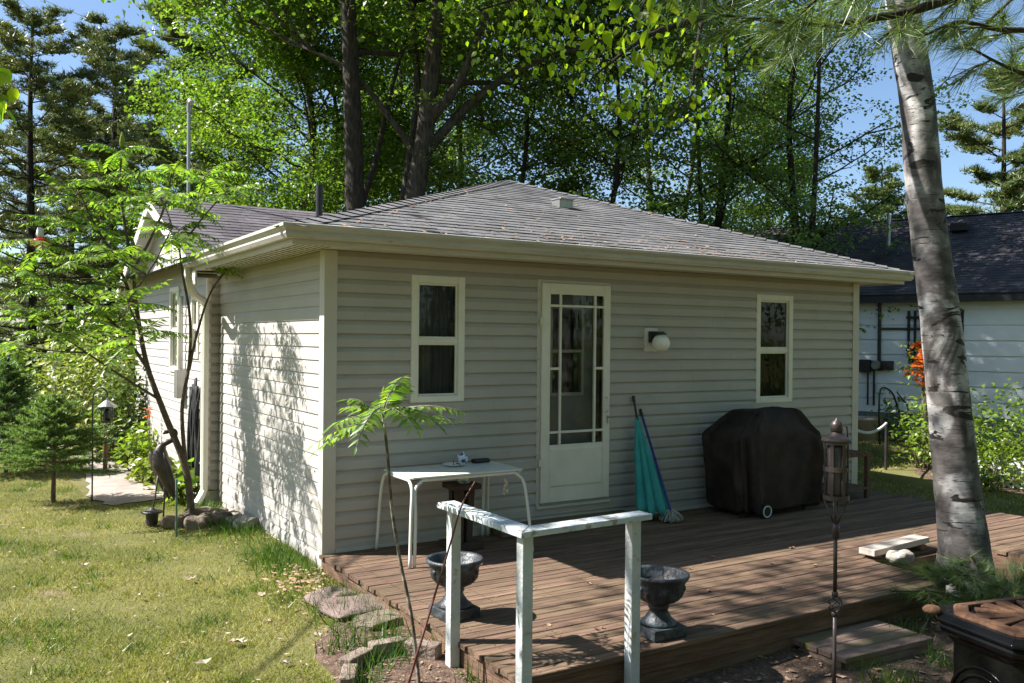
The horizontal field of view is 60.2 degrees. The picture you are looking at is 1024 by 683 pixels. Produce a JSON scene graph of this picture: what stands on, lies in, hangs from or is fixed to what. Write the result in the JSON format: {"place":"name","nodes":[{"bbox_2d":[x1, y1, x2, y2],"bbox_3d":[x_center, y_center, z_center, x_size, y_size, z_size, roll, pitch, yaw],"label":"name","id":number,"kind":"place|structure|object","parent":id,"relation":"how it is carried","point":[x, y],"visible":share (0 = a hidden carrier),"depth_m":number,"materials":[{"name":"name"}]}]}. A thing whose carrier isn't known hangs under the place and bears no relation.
{"place":"outdoors","nodes":[
{"label":"outdoors","id":0,"kind":"place"},
{"bbox_2d":[69,447,163,504],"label":"garden path","id":1,"kind":"structure","parent":0,"point":[116,488],"depth_m":11.03,"materials":[{"name":"concrete"}]},
{"bbox_2d":[457,452,468,463],"bbox_3d":[-0.413,0.980,7.447,0.106,0.100,0.106,0,0,-32],"label":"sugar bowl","id":2,"kind":"object","parent":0,"point":[463,457],"visible":0.94,"depth_m":7.41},
{"bbox_2d":[0,339,1023,682],"bbox_3d":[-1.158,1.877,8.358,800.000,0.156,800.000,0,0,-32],"label":"ground","id":3,"kind":"structure","parent":0,"point":[902,473],"depth_m":6.67,"materials":[{"name":"plant"}]},
{"bbox_2d":[0,49,19,125],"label":"broadleaf tree","id":4,"kind":"object","parent":3,"relation":"on","point":[6,75],"visible":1,"depth_m":4.19,"materials":[{"name":"green plant"}]},
{"bbox_2d":[0,346,86,386],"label":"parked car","id":5,"kind":"object","parent":3,"relation":"on","point":[9,355],"visible":0.01,"depth_m":30.97,"materials":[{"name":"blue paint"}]},
{"bbox_2d":[0,361,87,473],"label":"young spruce","id":6,"kind":"object","parent":3,"relation":"on","point":[13,391],"visible":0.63,"depth_m":11.98,"materials":[{"name":"green plant"}]},
{"bbox_2d":[0,333,96,404],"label":"tall shrub","id":7,"kind":"object","parent":3,"relation":"on","point":[38,370],"visible":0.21,"depth_m":23.34,"materials":[{"name":"green plant"}]},
{"bbox_2d":[0,392,121,502],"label":"young spruce","id":8,"kind":"object","parent":3,"relation":"on","point":[51,415],"visible":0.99,"depth_m":9.97,"materials":[{"name":"green plant"}]},
{"bbox_2d":[0,243,133,366],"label":"distant woods","id":9,"kind":"object","parent":3,"relation":"on","point":[18,255],"visible":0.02,"depth_m":43.07,"materials":[{"name":"plant"}]},
{"bbox_2d":[6,295,135,450],"bbox_3d":[-7.155,0.541,14.736,2.246,2.604,2.185,0,0,-32],"label":"climbing vine","id":10,"kind":"object","parent":3,"relation":"on","point":[90,383],"visible":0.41,"depth_m":14.53,"materials":[{"name":"green plant"}]},
{"bbox_2d":[0,72,159,356],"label":"pine tree","id":11,"kind":"object","parent":3,"relation":"on","point":[104,118],"visible":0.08,"depth_m":33.19,"materials":[{"name":"green plant"}]},
{"bbox_2d":[32,268,135,428],"bbox_3d":[-8.016,0.127,17.849,2.925,3.387,2.955,0,0,-32],"label":"tall shrub","id":12,"kind":"object","parent":3,"relation":"on","point":[124,300],"visible":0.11,"depth_m":17.47,"materials":[{"name":"green plant"}]},
{"bbox_2d":[0,0,176,394],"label":"pine tree","id":13,"kind":"object","parent":3,"relation":"on","point":[14,61],"visible":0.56,"depth_m":23.72,"materials":[{"name":"green plant"}]},
{"bbox_2d":[91,387,107,501],"bbox_3d":[-4.777,1.232,10.229,0.186,1.409,0.022,1,0,-1],"label":"shepherd hook","id":14,"kind":"object","parent":3,"relation":"on","point":[92,435],"visible":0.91,"depth_m":10.22,"materials":[{"name":"black metal"}]},
{"bbox_2d":[97,398,115,422],"bbox_3d":[-4.691,0.793,10.228,0.210,0.290,0.205,0,0,-32],"label":"hanging lantern","id":15,"kind":"object","parent":14,"relation":"hanging from","point":[107,411],"visible":1,"depth_m":10.19,"materials":[{"name":"grey metal"}]},
{"bbox_2d":[66,396,135,459],"bbox_3d":[-6.328,1.341,13.858,1.269,1.003,1.161,1,0,-4],"label":"border plant","id":16,"kind":"object","parent":3,"relation":"on","point":[81,424],"visible":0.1,"depth_m":13.69,"materials":[{"name":"green plant"}]},
{"bbox_2d":[103,423,107,472],"bbox_3d":[-5.612,1.499,12.186,0.055,0.850,0.055,1,0,36],"label":"marker post","id":17,"kind":"object","parent":3,"relation":"on","point":[105,450],"visible":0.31,"depth_m":12.16,"materials":[{"name":"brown wood"}]},
{"bbox_2d":[87,352,146,463],"bbox_3d":[-5.803,0.997,13.232,1.144,1.679,1.217,0,0,-32],"label":"climbing vine","id":18,"kind":"object","parent":3,"relation":"on","point":[134,395],"visible":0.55,"depth_m":13.09,"materials":[{"name":"green plant"}]},
{"bbox_2d":[98,418,157,473],"bbox_3d":[-5.225,1.463,12.399,0.958,0.780,0.992,1,0,16],"label":"border plant","id":19,"kind":"object","parent":3,"relation":"on","point":[134,439],"visible":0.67,"depth_m":12.22,"materials":[{"name":"green plant"}]},
{"bbox_2d":[0,9,264,372],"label":"pine tree","id":20,"kind":"object","parent":3,"relation":"on","point":[98,50],"visible":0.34,"depth_m":26.04,"materials":[{"name":"green plant"}]},
{"bbox_2d":[0,132,271,515],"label":"sumac tree","id":21,"kind":"object","parent":3,"relation":"on","point":[133,295],"visible":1,"depth_m":8.72,"materials":[{"name":"green plant"}]},
{"bbox_2d":[30,192,49,247],"bbox_3d":[-4.595,-1.184,8.599,0.170,0.550,0.170,0,0,-32],"label":"bird feeder","id":22,"kind":"object","parent":21,"relation":"hanging from","point":[40,232],"visible":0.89,"depth_m":8.58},
{"bbox_2d":[120,449,168,484],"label":"border plant","id":23,"kind":"object","parent":3,"relation":"on","point":[137,466],"visible":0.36,"depth_m":11.35,"materials":[{"name":"green plant"}]},
{"bbox_2d":[142,407,151,455],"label":"orange lily","id":24,"kind":"object","parent":3,"relation":"on","point":[149,412],"visible":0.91,"depth_m":12.11,"materials":[{"name":"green plant"}]},
{"bbox_2d":[141,507,162,526],"bbox_3d":[-3.546,1.727,8.700,0.210,0.182,0.207,0,0,-32],"label":"solar lantern","id":25,"kind":"object","parent":3,"relation":"on","point":[152,514],"visible":0.98,"depth_m":8.65,"materials":[{"name":"black plastic"}]},
{"bbox_2d":[143,457,179,492],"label":"border plant","id":26,"kind":"object","parent":3,"relation":"on","point":[174,469],"visible":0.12,"depth_m":10.80,"materials":[{"name":"green plant"}]},
{"bbox_2d":[144,428,178,522],"bbox_3d":[-3.520,1.348,8.900,0.368,0.951,0.171,1,0,4],"label":"heron statue","id":27,"kind":"object","parent":3,"relation":"on","point":[160,461],"visible":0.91,"depth_m":8.85,"materials":[{"name":"grey metal"}]},
{"bbox_2d":[42,0,291,270],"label":"pine tree","id":28,"kind":"object","parent":3,"relation":"on","point":[149,46],"visible":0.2,"depth_m":31.56,"materials":[{"name":"green plant"}]},
{"bbox_2d":[0,453,348,682],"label":"lawn grass","id":29,"kind":"structure","parent":3,"relation":"on","point":[143,660],"depth_m":6.20,"materials":[{"name":"plant"}]},
{"bbox_2d":[175,479,177,536],"bbox_3d":[-3.118,1.618,8.199,0.020,0.680,0.020,1,0,36],"label":"plant stake","id":30,"kind":"object","parent":3,"relation":"on","point":[176,498],"visible":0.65,"depth_m":8.19,"materials":[{"name":"green paint"}]},
{"bbox_2d":[160,513,193,528],"bbox_3d":[-3.262,1.756,8.617,0.349,0.154,0.128,0,0,-44],"label":"ring stone","id":31,"kind":"object","parent":3,"relation":"on","point":[167,521],"visible":0.66,"depth_m":8.53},
{"bbox_2d":[157,457,215,504],"bbox_3d":[-3.625,1.590,10.039,0.874,0.548,0.666,1,0,34],"label":"border plant","id":32,"kind":"object","parent":3,"relation":"on","point":[181,482],"visible":0.31,"depth_m":9.90,"materials":[{"name":"green plant"}]},
{"bbox_2d":[183,516,211,530],"bbox_3d":[-3.033,1.753,8.513,0.254,0.158,0.165,1,0,-15],"label":"ring stone","id":33,"kind":"object","parent":3,"relation":"on","point":[190,522],"visible":0.86,"depth_m":8.45,"materials":[{"name":"stone"}]},
{"bbox_2d":[184,506,212,515],"bbox_3d":[-3.197,1.760,9.003,0.171,0.152,0.301,1,0,37],"label":"ring stone","id":34,"kind":"object","parent":3,"relation":"on","point":[201,510],"visible":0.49,"depth_m":8.97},
{"bbox_2d":[116,50,304,247],"bbox_3d":[-7.845,-2.830,23.897,5.950,9.615,6.604,1,0,39],"label":"broadleaf tree","id":35,"kind":"object","parent":3,"relation":"on","point":[216,156],"visible":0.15,"depth_m":23.16,"materials":[{"name":"green plant"}]},
{"bbox_2d":[198,511,232,524],"bbox_3d":[-2.927,1.747,8.676,0.365,0.152,0.181,0,0,-32],"label":"ring stone","id":36,"kind":"object","parent":3,"relation":"on","point":[215,516],"visible":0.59,"depth_m":8.64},
{"bbox_2d":[233,514,258,530],"bbox_3d":[-2.565,1.747,8.494,0.246,0.140,0.218,0,0,-32],"label":"stone block","id":37,"kind":"object","parent":3,"relation":"on","point":[245,516],"depth_m":8.43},
{"bbox_2d":[68,0,452,234],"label":"broadleaf tree","id":38,"kind":"object","parent":3,"relation":"on","point":[295,67],"visible":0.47,"depth_m":19.72,"materials":[{"name":"green plant"}]},
{"bbox_2d":[132,0,438,229],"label":"broadleaf tree","id":39,"kind":"object","parent":3,"relation":"on","point":[323,112],"visible":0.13,"depth_m":21.36,"materials":[{"name":"green plant"}]},
{"bbox_2d":[183,497,405,642],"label":"tall grass","id":40,"kind":"structure","parent":3,"relation":"on","point":[228,526],"depth_m":7.05,"materials":[{"name":"plant"}]},
{"bbox_2d":[262,560,333,592],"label":"soil litter","id":41,"kind":"object","parent":3,"relation":"on","point":[290,577],"visible":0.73,"depth_m":6.64,"materials":[{"name":"brown plant"}]},
{"bbox_2d":[304,585,355,606],"bbox_3d":[-1.281,1.788,6.187,0.297,0.079,0.377,1,0,32],"label":"flagstone","id":42,"kind":"object","parent":3,"relation":"on","point":[325,594],"visible":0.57,"depth_m":6.15,"materials":[{"name":"stone"}]},
{"bbox_2d":[315,583,481,682],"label":"garden soil","id":43,"kind":"structure","parent":3,"relation":"on","point":[443,671],"depth_m":4.98,"materials":[{"name":"soil"}]},
{"bbox_2d":[339,663,357,682],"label":"edging block","id":44,"kind":"object","parent":43,"relation":"on","point":[344,677],"depth_m":4.70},
{"bbox_2d":[317,594,384,620],"bbox_3d":[-1.075,1.781,5.922,0.401,0.095,0.426,0,0,-32],"label":"flagstone","id":45,"kind":"object","parent":43,"relation":"on","point":[326,609],"visible":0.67,"depth_m":5.85,"materials":[{"name":"stone"}]},
{"bbox_2d":[241,581,464,681],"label":"soil litter","id":46,"kind":"object","parent":43,"relation":"on","point":[360,645],"visible":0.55,"depth_m":5.08,"materials":[{"name":"brown plant"}]},
{"bbox_2d":[339,647,372,672],"bbox_3d":[-0.876,1.807,4.970,0.085,0.110,0.210,1,0,27],"label":"edging block","id":47,"kind":"object","parent":43,"relation":"on","point":[353,656],"depth_m":4.93,"materials":[{"name":"stone"}]},
{"bbox_2d":[353,609,402,630],"bbox_3d":[-0.852,1.787,5.652,0.339,0.075,0.233,0,0,-43],"label":"flagstone","id":48,"kind":"object","parent":43,"relation":"on","point":[363,616],"visible":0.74,"depth_m":5.60,"materials":[{"name":"grey stone"}]},
{"bbox_2d":[368,636,404,659],"bbox_3d":[-0.729,1.790,5.132,0.211,0.110,0.089,0,0,-32],"label":"edging block","id":49,"kind":"object","parent":43,"relation":"on","point":[387,641],"depth_m":5.09,"materials":[{"name":"stone"}]},
{"bbox_2d":[305,376,478,682],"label":"sumac tree","id":50,"kind":"object","parent":43,"relation":"on","point":[396,413],"visible":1,"depth_m":4.70,"materials":[{"name":"green plant"}]},
{"bbox_2d":[404,638,441,659],"bbox_3d":[-0.516,1.791,5.110,0.210,0.110,0.085,1,0,20],"label":"edging block","id":51,"kind":"object","parent":43,"relation":"on","point":[431,650],"depth_m":5.07,"materials":[{"name":"stone"}]},
{"bbox_2d":[407,480,475,682],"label":"bare stick","id":52,"kind":"object","parent":43,"relation":"on","point":[423,632],"visible":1,"depth_m":4.74,"materials":[{"name":"wood"}]},
{"bbox_2d":[271,0,537,210],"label":"broadleaf tree","id":53,"kind":"object","parent":3,"relation":"on","point":[410,82],"visible":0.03,"depth_m":28.47,"materials":[{"name":"green plant"}]},
{"bbox_2d":[233,0,576,210],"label":"maple tree","id":54,"kind":"object","parent":3,"relation":"on","point":[357,190],"visible":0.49,"depth_m":17.51,"materials":[{"name":"green plant"}]},
{"bbox_2d":[101,0,744,199],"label":"maple tree","id":55,"kind":"object","parent":3,"relation":"on","point":[423,136],"visible":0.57,"depth_m":18.08,"materials":[{"name":"green plant"}]},
{"bbox_2d":[315,0,612,211],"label":"broadleaf tree","id":56,"kind":"object","parent":3,"relation":"on","point":[517,150],"visible":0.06,"depth_m":23.28,"materials":[{"name":"green plant"}]},
{"bbox_2d":[115,98,914,567],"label":"cottage","id":57,"kind":"structure","parent":3,"relation":"on","point":[543,360],"depth_m":8.33,"materials":[{"name":"plastic"}]},
{"bbox_2d":[169,286,180,371],"bbox_3d":[-4.117,-0.155,11.538,0.580,1.190,0.670,0,0,-32],"label":"window","id":58,"kind":"structure","parent":57,"relation":"in","point":[174,291],"depth_m":11.50,"materials":[{"name":"plastic"}]},
{"bbox_2d":[187,378,200,482],"bbox_3d":[-3.644,1.007,10.123,0.116,1.201,0.652,0,0,-32],"label":"hose bundle","id":59,"kind":"object","parent":57,"relation":"hanging from","point":[193,430],"visible":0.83,"depth_m":9.96,"materials":[{"name":"black rubber"}]},
{"bbox_2d":[191,297,199,358],"bbox_3d":[-3.486,-0.176,10.517,0.580,0.850,0.470,0,0,-32],"label":"window","id":60,"kind":"structure","parent":57,"relation":"in","point":[195,306],"depth_m":10.40,"materials":[{"name":"plastic"}]},
{"bbox_2d":[410,275,464,402],"bbox_3d":[-0.773,-0.023,7.710,0.600,1.160,0.580,0,0,-32],"label":"window","id":61,"kind":"structure","parent":57,"relation":"in","point":[437,348],"depth_m":7.57,"materials":[{"name":"plastic"}]},
{"bbox_2d":[539,294,599,503],"bbox_3d":[0.498,0.575,8.362,0.795,2.235,0.055,0,0,-32],"label":"inner door","id":62,"kind":"structure","parent":57,"relation":"in","point":[576,407],"depth_m":8.44,"materials":[{"name":"paint"}]},
{"bbox_2d":[539,283,610,503],"bbox_3d":[0.594,0.471,8.192,0.804,2.005,0.080,0,0,-32],"label":"storm door","id":63,"kind":"structure","parent":57,"relation":"in","point":[573,471],"depth_m":8.18,"materials":[{"name":"paint"}]},
{"bbox_2d":[340,190,889,267],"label":"roof litter","id":64,"kind":"object","parent":57,"relation":"on","point":[585,236],"visible":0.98,"depth_m":8.47,"materials":[{"name":"brown plant"}]},
{"bbox_2d":[731,294,792,402],"bbox_3d":[2.713,0.077,9.863,0.665,1.265,0.580,0,0,-32],"label":"window","id":65,"kind":"structure","parent":57,"relation":"in","point":[774,340],"depth_m":9.93,"materials":[{"name":"plastic"}]},
{"bbox_2d":[360,0,677,204],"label":"broadleaf tree","id":66,"kind":"object","parent":3,"relation":"on","point":[476,112],"visible":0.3,"depth_m":19.77,"materials":[{"name":"green plant"}]},
{"bbox_2d":[430,0,835,228],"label":"broadleaf tree","id":67,"kind":"object","parent":3,"relation":"on","point":[669,204],"visible":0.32,"depth_m":19.09,"materials":[{"name":"green plant"}]},
{"bbox_2d":[504,0,817,230],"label":"broadleaf tree","id":68,"kind":"object","parent":3,"relation":"on","point":[667,173],"visible":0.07,"depth_m":25.33,"materials":[{"name":"green plant"}]},
{"bbox_2d":[319,490,1023,682],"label":"deck","id":69,"kind":"structure","parent":3,"relation":"on","point":[732,573],"depth_m":6.22,"materials":[{"name":"brown wood"}]},
{"bbox_2d":[375,461,533,567],"bbox_3d":[-0.470,1.359,7.130,1.109,0.657,0.700,0,0,-32],"label":"folding table","id":70,"kind":"object","parent":69,"relation":"on","point":[467,470],"visible":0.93,"depth_m":7.05,"materials":[{"name":"plastic"}]},
{"bbox_2d":[426,551,483,622],"bbox_3d":[-0.354,1.510,5.443,0.356,0.362,0.356,0,0,-32],"label":"garden urn","id":71,"kind":"object","parent":69,"relation":"on","point":[471,562],"visible":0.63,"depth_m":5.37,"materials":[{"name":"stone"}]},
{"bbox_2d":[439,481,482,550],"bbox_3d":[-0.414,1.418,7.215,0.270,0.528,0.270,0,0,-32],"label":"plant stand","id":72,"kind":"object","parent":69,"relation":"on","point":[457,492],"visible":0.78,"depth_m":7.16,"materials":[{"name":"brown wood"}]},
{"bbox_2d":[437,501,651,682],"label":"deck railing","id":73,"kind":"object","parent":69,"relation":"on","point":[524,534],"visible":0.98,"depth_m":4.74,"materials":[{"name":"white paint"}]},
{"bbox_2d":[632,396,667,517],"bbox_3d":[1.306,1.099,8.386,0.383,1.148,0.307,1,0,15],"label":"patio umbrella","id":74,"kind":"object","parent":69,"relation":"on","point":[650,497],"visible":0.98,"depth_m":8.37,"materials":[{"name":"teal fabric"}]},
{"bbox_2d":[639,409,683,522],"bbox_3d":[1.434,1.177,8.465,0.239,1.041,0.516,0,0,-32],"label":"mop","id":75,"kind":"object","parent":69,"relation":"on","point":[671,515],"visible":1,"depth_m":8.38,"materials":[{"name":"black plastic"}]},
{"bbox_2d":[640,565,689,642],"bbox_3d":[0.854,1.523,5.143,0.356,0.362,0.356,0,0,-32],"label":"garden urn","id":76,"kind":"object","parent":69,"relation":"on","point":[662,587],"visible":0.83,"depth_m":5.05,"materials":[{"name":"stone"}]},
{"bbox_2d":[702,406,823,518],"bbox_3d":[2.554,1.190,8.955,1.279,1.040,0.680,0,0,-32],"label":"covered grill","id":77,"kind":"object","parent":69,"relation":"on","point":[764,462],"visible":1,"depth_m":8.68,"materials":[{"name":"fabric"}]},
{"bbox_2d":[821,448,870,502],"bbox_3d":[3.549,1.465,9.733,0.690,0.505,0.460,0,0,-32],"label":"plant bench","id":78,"kind":"object","parent":69,"relation":"on","point":[866,487],"visible":0.31,"depth_m":9.70,"materials":[{"name":"brown wood"}]},
{"bbox_2d":[859,534,928,556],"bbox_3d":[3.122,1.659,7.197,0.781,0.063,0.140,0,0,-35],"label":"plank","id":79,"kind":"object","parent":69,"relation":"on","point":[896,544],"visible":1,"depth_m":7.14,"materials":[{"name":"white wood"}]},
{"bbox_2d":[886,549,914,563],"bbox_3d":[3.031,1.682,6.902,0.286,0.105,0.170,0,0,-32],"label":"stone","id":80,"kind":"object","parent":69,"relation":"on","point":[903,554],"visible":0.91,"depth_m":6.84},
{"bbox_2d":[424,0,1000,594],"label":"birch tree","id":81,"kind":"object","parent":3,"relation":"on","point":[960,516],"visible":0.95,"depth_m":6.76,"materials":[{"name":"green plant"}]},
{"bbox_2d":[537,0,897,253],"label":"broadleaf tree","id":82,"kind":"object","parent":3,"relation":"on","point":[752,115],"visible":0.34,"depth_m":20.29,"materials":[{"name":"green plant"}]},
{"bbox_2d":[670,47,856,229],"bbox_3d":[7.423,-3.288,26.875,7.009,10.877,7.203,1,0,1],"label":"broadleaf tree","id":83,"kind":"object","parent":3,"relation":"on","point":[801,185],"visible":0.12,"depth_m":26.03,"materials":[{"name":"green plant"}]},
{"bbox_2d":[608,0,1023,128],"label":"pine tree","id":84,"kind":"object","parent":3,"relation":"on","point":[904,14],"visible":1,"depth_m":3.29,"materials":[{"name":"green plant"}]},
{"bbox_2d":[637,0,1023,333],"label":"broadleaf tree","id":85,"kind":"object","parent":3,"relation":"on","point":[792,202],"visible":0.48,"depth_m":19.05,"materials":[{"name":"green plant"}]},
{"bbox_2d":[668,577,1022,682],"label":"bare soil","id":86,"kind":"structure","parent":3,"relation":"on","point":[755,669],"depth_m":5.23,"materials":[{"name":"soil"}]},
{"bbox_2d":[682,618,949,682],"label":"soil litter","id":87,"kind":"object","parent":86,"relation":"on","point":[786,678],"visible":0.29,"depth_m":5.22,"materials":[{"name":"brown plant"}]},
{"bbox_2d":[821,418,851,682],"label":"garden torch","id":88,"kind":"object","parent":86,"relation":"on","point":[836,441],"visible":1,"depth_m":4.95,"materials":[{"name":"brown metal"}]},
{"bbox_2d":[792,620,932,669],"bbox_3d":[2.210,1.932,5.569,0.818,0.128,0.415,0,0,-29],"label":"wooden step","id":89,"kind":"object","parent":86,"relation":"on","point":[881,640],"visible":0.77,"depth_m":5.49,"materials":[{"name":"wood"}]},
{"bbox_2d":[876,545,1023,620],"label":"pine seedling","id":90,"kind":"object","parent":86,"relation":"on","point":[955,576],"visible":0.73,"depth_m":6.12,"materials":[{"name":"green plant"}]},
{"bbox_2d":[922,596,1023,682],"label":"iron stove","id":91,"kind":"object","parent":86,"relation":"on","point":[986,637],"visible":1,"depth_m":3.20,"materials":[{"name":"black metal"}]},
{"bbox_2d":[816,161,907,222],"bbox_3d":[13.740,-2.309,32.899,5.120,8.904,6.309,1,0,34],"label":"pine tree","id":92,"kind":"object","parent":3,"relation":"on","point":[887,208],"visible":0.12,"depth_m":32.66,"materials":[{"name":"green plant"}]},
{"bbox_2d":[858,416,881,440],"bbox_3d":[6.952,1.718,17.303,0.560,0.470,0.554,0,0,-32],"label":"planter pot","id":93,"kind":"object","parent":3,"relation":"on","point":[867,424],"visible":0.62,"depth_m":17.11,"materials":[{"name":"ceramic"}]},
{"bbox_2d":[734,211,1023,444],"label":"neighbour house","id":94,"kind":"structure","parent":3,"relation":"on","point":[987,250],"depth_m":18.00,"materials":[{"name":"white"}]},
{"bbox_2d":[884,422,887,469],"bbox_3d":[5.623,1.595,13.272,0.041,0.770,0.041,1,0,36],"label":"stake","id":95,"kind":"object","parent":3,"relation":"on","point":[886,449],"visible":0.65,"depth_m":13.26,"materials":[{"name":"black metal"}]},
{"bbox_2d":[866,389,913,441],"bbox_3d":[7.393,1.452,17.149,1.026,1.036,1.045,1,0,33],"label":"garden shrub","id":96,"kind":"object","parent":3,"relation":"on","point":[890,438],"visible":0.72,"depth_m":17.08,"materials":[{"name":"green plant"}]},
{"bbox_2d":[878,387,908,444],"bbox_3d":[7.200,1.398,16.790,1.143,1.087,0.155,0,0,-40],"label":"plant support","id":97,"kind":"object","parent":3,"relation":"on","point":[893,395],"visible":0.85,"depth_m":16.57,"materials":[{"name":"black metal"}]},
{"bbox_2d":[921,354,927,459],"bbox_3d":[6.763,1.078,14.477,0.086,1.920,0.090,0,0,-32],"label":"wooden post","id":98,"kind":"object","parent":3,"relation":"on","point":[924,400],"visible":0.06,"depth_m":14.45,"materials":[{"name":"grey wood"}]},
{"bbox_2d":[889,337,925,391],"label":"hanging flowers","id":99,"kind":"object","parent":98,"relation":"attached to","point":[918,344],"visible":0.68,"depth_m":14.35,"materials":[{"name":"orange plant"}]},
{"bbox_2d":[857,436,1023,515],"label":"lawn grass","id":100,"kind":"structure","parent":3,"relation":"on","point":[909,461],"depth_m":12.84,"materials":[{"name":"plant"}]},
{"bbox_2d":[897,56,1023,215],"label":"pine tree","id":101,"kind":"object","parent":3,"relation":"on","point":[1010,183],"visible":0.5,"depth_m":29.69,"materials":[{"name":"green plant"}]},
{"bbox_2d":[913,464,1023,494],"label":"planting bed","id":102,"kind":"object","parent":3,"relation":"on","point":[925,472],"visible":0.11,"depth_m":12.05,"materials":[{"name":"soil"}]},
{"bbox_2d":[888,391,931,468],"bbox_3d":[6.246,1.311,13.449,0.985,1.296,1.037,0,0,-32],"label":"garden shrub","id":103,"kind":"object","parent":102,"relation":"on","point":[920,448],"visible":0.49,"depth_m":13.46,"materials":[{"name":"green plant"}]},
{"bbox_2d":[904,378,1023,493],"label":"garden shrub","id":104,"kind":"object","parent":102,"relation":"on","point":[1002,437],"visible":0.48,"depth_m":11.97,"materials":[{"name":"green plant"}]},
{"bbox_2d":[977,455,1023,488],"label":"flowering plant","id":105,"kind":"object","parent":102,"relation":"on","point":[1012,472],"visible":0.23,"depth_m":11.71,"materials":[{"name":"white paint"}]},
{"bbox_2d":[977,436,1023,492],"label":"garden shrub","id":106,"kind":"object","parent":102,"relation":"on","point":[987,485],"visible":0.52,"depth_m":11.50,"materials":[{"name":"green plant"}]},
{"bbox_2d":[0,0,1023,338],"label":"sky","id":107,"kind":"structure","parent":0,"point":[885,89],"materials":[{"name":"blue"}]},
{"bbox_2d":[307,564,1018,682],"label":"tall grass","id":108,"kind":"structure","parent":0,"point":[885,679],"depth_m":5.13,"materials":[{"name":"plant"}]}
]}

